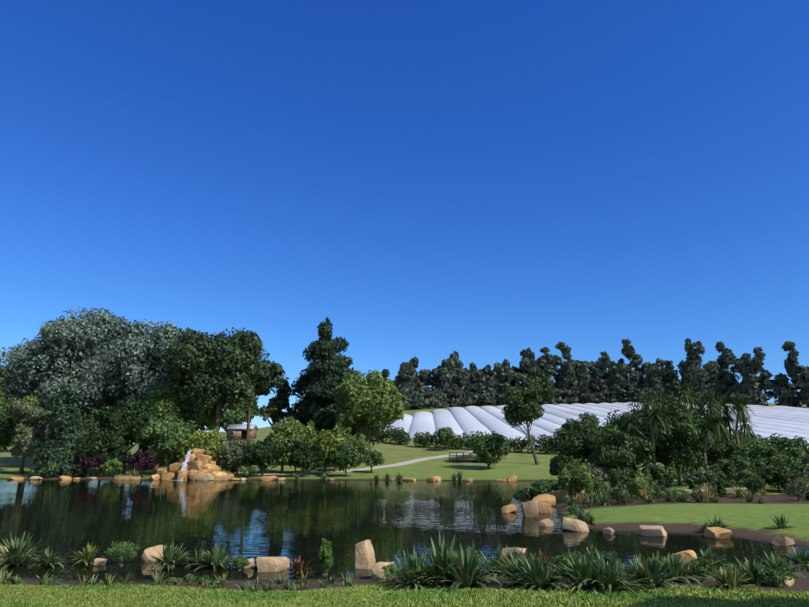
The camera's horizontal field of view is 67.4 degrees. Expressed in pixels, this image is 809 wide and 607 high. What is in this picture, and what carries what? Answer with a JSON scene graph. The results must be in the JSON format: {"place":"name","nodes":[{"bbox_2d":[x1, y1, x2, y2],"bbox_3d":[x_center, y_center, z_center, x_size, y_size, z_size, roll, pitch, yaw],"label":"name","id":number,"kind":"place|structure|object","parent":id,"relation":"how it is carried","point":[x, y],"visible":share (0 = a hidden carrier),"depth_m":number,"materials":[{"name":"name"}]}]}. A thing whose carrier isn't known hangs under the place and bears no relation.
{"place":"outdoors","nodes":[
{"label":"outdoors","id":0,"kind":"place"},
{"bbox_2d":[176,451,472,475],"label":"path gravel","id":1,"kind":"structure","parent":0,"point":[404,463],"depth_m":79.29,"materials":[{"name":"beige gravel"}]},
{"bbox_2d":[0,480,808,581],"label":"pond water","id":2,"kind":"structure","parent":0,"point":[289,519],"depth_m":23.10,"materials":[{"name":"green liquid"}]},
{"bbox_2d":[0,403,808,606],"bbox_3d":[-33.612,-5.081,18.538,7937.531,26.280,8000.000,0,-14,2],"label":"ground","id":3,"kind":"structure","parent":0,"point":[745,519],"depth_m":28.23,"materials":[{"name":"green plant"}]},
{"bbox_2d":[0,368,44,447],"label":"tree","id":4,"kind":"object","parent":3,"relation":"on","point":[3,381],"visible":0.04,"depth_m":92.89,"materials":[{"name":"green plant"}]},
{"bbox_2d":[0,306,158,421],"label":"tree","id":5,"kind":"object","parent":3,"relation":"on","point":[67,349],"visible":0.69,"depth_m":84.11,"materials":[{"name":"green plant"}]},
{"bbox_2d":[107,320,208,465],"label":"tree","id":6,"kind":"object","parent":3,"relation":"on","point":[142,368],"visible":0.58,"depth_m":80.67,"materials":[{"name":"green plant"}]},
{"bbox_2d":[0,379,384,478],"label":"shore shrubs","id":7,"kind":"object","parent":3,"relation":"on","point":[66,441],"depth_m":69.50,"materials":[{"name":"green plant"}]},
{"bbox_2d":[156,448,233,479],"bbox_3d":[-22.291,17.360,64.786,8.173,3.736,4.792,3,-14,-12],"label":"rock pile","id":8,"kind":"object","parent":3,"relation":"on","point":[199,462],"visible":0.79,"depth_m":63.75,"materials":[{"name":"beige stone"}]},
{"bbox_2d":[171,450,191,480],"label":"waterfall","id":9,"kind":"structure","parent":8,"relation":"on","point":[184,465],"depth_m":63.29,"materials":[{"name":"white liquid"}]},
{"bbox_2d":[174,392,223,431],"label":"tree","id":10,"kind":"object","parent":3,"relation":"on","point":[210,411],"visible":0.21,"depth_m":88.71,"materials":[{"name":"green plant"}]},
{"bbox_2d":[165,327,269,434],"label":"tree","id":11,"kind":"object","parent":3,"relation":"on","point":[215,367],"visible":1,"depth_m":77.70,"materials":[{"name":"green plant"}]},
{"bbox_2d":[213,403,247,437],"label":"hill tree","id":12,"kind":"object","parent":3,"relation":"on","point":[232,415],"visible":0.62,"depth_m":137.16,"materials":[{"name":"green plant"}]},
{"bbox_2d":[226,424,258,439],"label":"shed","id":13,"kind":"structure","parent":3,"relation":"on","point":[236,431],"depth_m":124.47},
{"bbox_2d":[235,395,259,423],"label":"hill tree","id":14,"kind":"object","parent":3,"relation":"on","point":[254,408],"visible":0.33,"depth_m":162.20,"materials":[{"name":"green plant"}]},
{"bbox_2d":[7,473,516,480],"bbox_3d":[-15.152,18.099,63.055,53.025,1.133,3.062,-1,-14,4],"label":"shore rock","id":15,"kind":"object","parent":3,"relation":"on","point":[208,476],"visible":0.71,"depth_m":62.55,"materials":[{"name":"beige stone"}]},
{"bbox_2d":[246,360,289,440],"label":"tree","id":16,"kind":"object","parent":3,"relation":"on","point":[274,372],"visible":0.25,"depth_m":85.52,"materials":[{"name":"green plant"}]},
{"bbox_2d":[258,378,291,425],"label":"tree","id":17,"kind":"object","parent":3,"relation":"on","point":[275,407],"visible":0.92,"depth_m":102.07,"materials":[{"name":"green plant"}]},
{"bbox_2d":[247,427,370,472],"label":"young tree","id":18,"kind":"object","parent":3,"relation":"on","point":[359,443],"visible":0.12,"depth_m":81.94,"materials":[{"name":"green plant"}]},
{"bbox_2d":[288,317,379,446],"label":"conifer tree","id":19,"kind":"object","parent":3,"relation":"on","point":[319,380],"visible":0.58,"depth_m":96.78,"materials":[{"name":"green plant"}]},
{"bbox_2d":[332,369,404,454],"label":"tree","id":20,"kind":"object","parent":3,"relation":"on","point":[361,397],"visible":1,"depth_m":86.27,"materials":[{"name":"green plant"}]},
{"bbox_2d":[0,485,794,586],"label":"shore rock","id":21,"kind":"object","parent":3,"relation":"on","point":[364,549],"visible":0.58,"depth_m":18.13,"materials":[{"name":"beige stone"}]},
{"bbox_2d":[0,468,808,594],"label":"flax clumps","id":22,"kind":"object","parent":3,"relation":"on","point":[446,568],"visible":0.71,"depth_m":11.11,"materials":[{"name":"green plant"}]},
{"bbox_2d":[0,582,808,606],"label":"lawn grass","id":23,"kind":"structure","parent":3,"relation":"on","point":[74,594],"depth_m":9.43,"materials":[{"name":"green plant"}]},
{"bbox_2d":[3,475,808,588],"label":"plants","id":24,"kind":"object","parent":3,"relation":"on","point":[799,489],"visible":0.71,"depth_m":13.82,"materials":[{"name":"green plant"}]},
{"bbox_2d":[437,427,455,450],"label":"tree","id":25,"kind":"object","parent":3,"relation":"on","point":[445,436],"visible":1,"depth_m":96.50,"materials":[{"name":"green plant"}]},
{"bbox_2d":[449,452,479,462],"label":"bench","id":26,"kind":"object","parent":3,"relation":"on","point":[469,459],"visible":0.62,"depth_m":83.73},
{"bbox_2d":[467,431,510,468],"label":"tree","id":27,"kind":"object","parent":3,"relation":"on","point":[486,448],"visible":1,"depth_m":76.00,"materials":[{"name":"green plant"}]},
{"bbox_2d":[501,374,554,464],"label":"eucalyptus tree","id":28,"kind":"object","parent":3,"relation":"on","point":[522,404],"visible":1,"depth_m":82.24,"materials":[{"name":"green plant"}]},
{"bbox_2d":[560,418,585,433],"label":"tree","id":29,"kind":"object","parent":3,"relation":"on","point":[569,423],"visible":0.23,"depth_m":94.25,"materials":[{"name":"green plant"}]},
{"bbox_2d":[578,412,600,428],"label":"tree","id":30,"kind":"object","parent":3,"relation":"on","point":[592,418],"visible":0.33,"depth_m":101.99,"materials":[{"name":"green plant"}]},
{"bbox_2d":[372,425,808,453],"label":"hedge","id":31,"kind":"object","parent":3,"relation":"on","point":[459,441],"visible":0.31,"depth_m":95.12,"materials":[{"name":"green plant"}]},
{"bbox_2d":[375,338,808,410],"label":"tree line","id":32,"kind":"object","parent":3,"relation":"on","point":[453,382],"visible":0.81,"depth_m":235.45,"materials":[{"name":"green plant"}]},
{"bbox_2d":[380,402,808,450],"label":"polytunnels","id":33,"kind":"structure","parent":3,"relation":"on","point":[787,422],"depth_m":147.59,"materials":[{"name":"plastic"}]},
{"bbox_2d":[588,427,624,466],"bbox_3d":[14.665,11.155,43.579,3.262,4.769,3.246,0,-14,2],"label":"cordyline tree","id":34,"kind":"object","parent":3,"relation":"on","point":[600,442],"visible":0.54,"depth_m":43.31,"materials":[{"name":"green plant"}]},
{"bbox_2d":[619,405,676,483],"bbox_3d":[18.134,10.512,44.783,3.633,6.273,4.114,12,-18,-40],"label":"cordyline tree","id":35,"kind":"object","parent":3,"relation":"on","point":[654,417],"visible":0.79,"depth_m":44.72,"materials":[{"name":"green plant"}]},
{"bbox_2d":[547,392,767,486],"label":"shrubs","id":36,"kind":"object","parent":3,"relation":"on","point":[676,446],"visible":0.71,"depth_m":45.76,"materials":[{"name":"green plant"}]},
{"bbox_2d":[513,444,808,498],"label":"shrubs","id":37,"kind":"object","parent":3,"relation":"on","point":[768,465],"visible":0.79,"depth_m":38.85,"materials":[{"name":"green plant"}]},
{"bbox_2d":[633,381,703,485],"bbox_3d":[21.168,10.258,47.988,4.696,8.254,5.248,13,-19,-41],"label":"cordyline tree","id":38,"kind":"object","parent":3,"relation":"on","point":[691,401],"visible":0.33,"depth_m":47.68,"materials":[{"name":"green plant"}]},
{"bbox_2d":[687,393,736,465],"bbox_3d":[25.029,11.015,49.609,4.612,7.592,4.076,14,-19,-43],"label":"cordyline tree","id":39,"kind":"object","parent":3,"relation":"on","point":[724,401],"visible":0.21,"depth_m":50.23,"materials":[{"name":"green plant"}]},
{"bbox_2d":[691,412,733,467],"bbox_3d":[22.480,10.723,44.632,3.467,5.709,4.323,0,-14,2],"label":"cordyline tree","id":40,"kind":"object","parent":3,"relation":"on","point":[718,425],"visible":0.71,"depth_m":44.34,"materials":[{"name":"green plant"}]},
{"bbox_2d":[697,389,755,445],"bbox_3d":[25.246,10.340,46.931,4.309,7.620,4.622,13,-19,-42],"label":"cordyline tree","id":41,"kind":"object","parent":3,"relation":"on","point":[739,406],"visible":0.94,"depth_m":47.05,"materials":[{"name":"green plant"}]},
{"bbox_2d":[705,407,757,457],"bbox_3d":[25.393,11.122,47.207,3.857,6.227,4.149,-11,-18,38],"label":"cordyline tree","id":42,"kind":"object","parent":3,"relation":"on","point":[728,418],"visible":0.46,"depth_m":47.33,"materials":[{"name":"green plant"}]},
{"bbox_2d":[0,0,808,431],"label":"sky","id":43,"kind":"structure","parent":0,"point":[486,182],"materials":[{"name":"blue"}]}
]}

